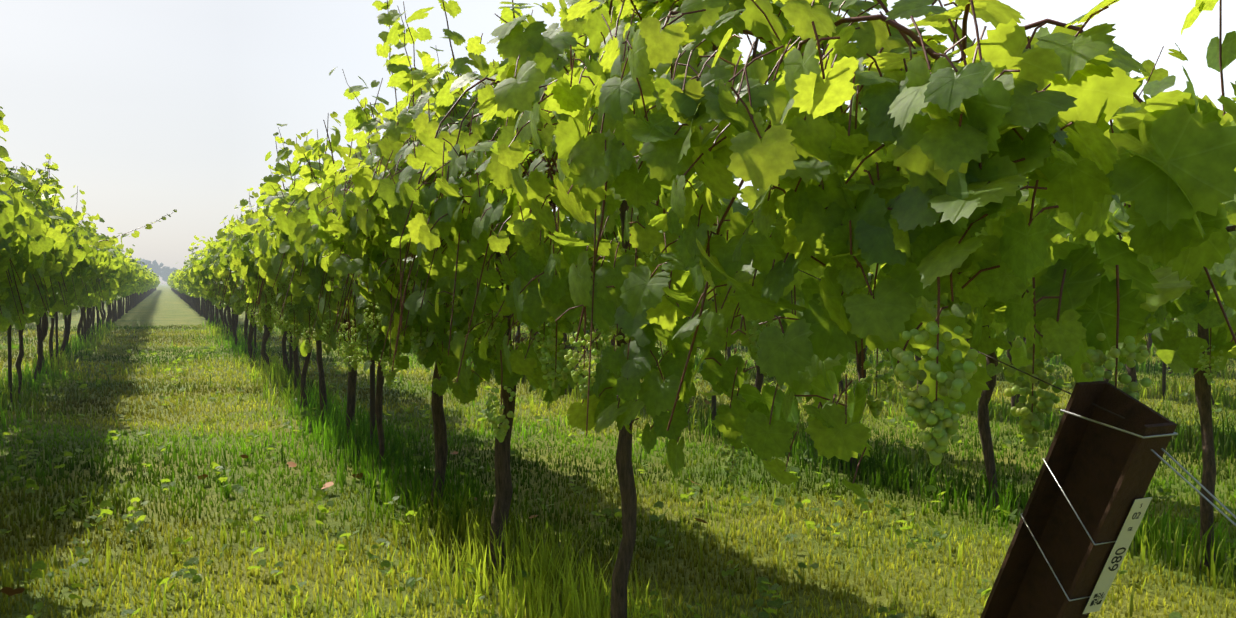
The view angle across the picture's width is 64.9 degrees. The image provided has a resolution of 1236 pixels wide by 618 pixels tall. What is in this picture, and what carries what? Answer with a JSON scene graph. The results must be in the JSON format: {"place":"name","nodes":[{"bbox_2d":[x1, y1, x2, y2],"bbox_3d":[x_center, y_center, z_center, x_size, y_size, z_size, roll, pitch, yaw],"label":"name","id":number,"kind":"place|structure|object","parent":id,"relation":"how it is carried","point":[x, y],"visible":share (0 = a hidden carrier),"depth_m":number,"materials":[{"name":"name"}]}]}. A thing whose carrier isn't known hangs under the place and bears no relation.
{"place":"outdoors","nodes":[
{"label":"outdoors","id":0,"kind":"place"},
{"bbox_2d":[0,0,1235,283],"bbox_3d":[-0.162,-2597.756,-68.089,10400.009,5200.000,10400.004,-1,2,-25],"label":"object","id":1,"kind":"object","parent":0,"point":[130,114],"visible":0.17,"depth_m":4628.36,"materials":[{"name":"white"}]},
{"bbox_2d":[0,284,1235,617],"bbox_3d":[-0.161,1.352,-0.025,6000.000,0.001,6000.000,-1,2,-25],"label":"ground","id":2,"kind":"structure","parent":0,"point":[164,304],"depth_m":5.84,"materials":[{"name":"green plant"}]},
{"bbox_2d":[1,400,1053,595],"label":"fallen leaves","id":3,"kind":"object","parent":2,"relation":"on","point":[9,591],"visible":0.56,"depth_m":6.21,"materials":[{"name":"brown plant"}]},
{"bbox_2d":[7,294,1165,444],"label":"posts","id":4,"kind":"object","parent":2,"relation":"on","point":[372,392],"depth_m":11.05,"materials":[{"name":"brown wood"}]},
{"bbox_2d":[0,0,1235,617],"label":"vine","id":5,"kind":"object","parent":2,"relation":"on","point":[1160,162],"depth_m":2.19,"materials":[{"name":"green plant"}]},
{"bbox_2d":[78,209,176,248],"bbox_3d":[-6.836,-1.127,13.582,1.434,0.624,0.197,-2,2,-49],"label":"vine shoot","id":6,"kind":"object","parent":5,"relation":"attached to","point":[110,242],"depth_m":13.51,"materials":[{"name":"green plant"}]},
{"bbox_2d":[207,248,1222,483],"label":"grapes","id":7,"kind":"object","parent":5,"relation":"hanging from","point":[943,423],"visible":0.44,"depth_m":1.84,"materials":[{"name":"green food"}]},
{"bbox_2d":[209,208,1210,468],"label":"grape stalks","id":8,"kind":"object","parent":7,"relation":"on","point":[617,328],"visible":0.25,"depth_m":2.47,"materials":[{"name":"brown plant"}]},
{"bbox_2d":[0,340,1235,617],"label":"weeds","id":9,"kind":"object","parent":2,"relation":"on","point":[410,582],"visible":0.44,"depth_m":5.40,"materials":[{"name":"green plant"}]},
{"bbox_2d":[980,381,1176,617],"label":"end post","id":10,"kind":"object","parent":2,"relation":"on","point":[1103,475],"visible":1,"depth_m":1.65,"materials":[{"name":"wood"}]},
{"bbox_2d":[550,202,1124,418],"bbox_3d":[-11.636,-0.785,28.265,0.023,0.530,58.938,-1,2,-25],"label":"wire","id":11,"kind":"object","parent":10,"relation":"attached to","point":[1003,363],"visible":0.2,"depth_m":1.75,"materials":[{"name":"grey metal"}]},
{"bbox_2d":[1108,547,1125,570],"bbox_3d":[0.826,0.415,1.609,0.024,0.049,0.002,-1,27,-25],"label":"number","id":12,"kind":"object","parent":10,"relation":"attached to","point":[1112,562],"visible":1,"depth_m":1.61,"materials":[{"name":"black paint"}]},
{"bbox_2d":[1083,497,1151,613],"bbox_3d":[0.825,0.410,1.608,0.040,0.235,0.002,-1,26,-25],"label":"tag","id":13,"kind":"object","parent":10,"relation":"attached to","point":[1107,575],"visible":1,"depth_m":1.60,"materials":[{"name":"beige plastic"}]},
{"bbox_2d":[1090,592,1104,605],"bbox_3d":[0.810,0.490,1.641,0.026,0.026,0.001,-1,26,-25],"label":"qr tag","id":14,"kind":"object","parent":13,"relation":"on","point":[1092,602],"visible":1,"depth_m":1.64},
{"bbox_2d":[1020,409,1235,600],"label":"post wires","id":15,"kind":"object","parent":10,"relation":"attached to","point":[1185,480],"visible":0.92,"depth_m":1.51,"materials":[{"name":"grey metal"}]},
{"bbox_3d":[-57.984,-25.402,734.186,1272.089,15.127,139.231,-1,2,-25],"label":"trunks","id":16,"kind":"structure","parent":2,"relation":"on","visible":0},
{"bbox_2d":[134,257,176,281],"bbox_3d":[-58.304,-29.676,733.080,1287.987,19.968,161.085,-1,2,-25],"label":"trees","id":17,"kind":"object","parent":16,"relation":"on","point":[164,272],"depth_m":610.38,"materials":[{"name":"grey plant"}]}
]}

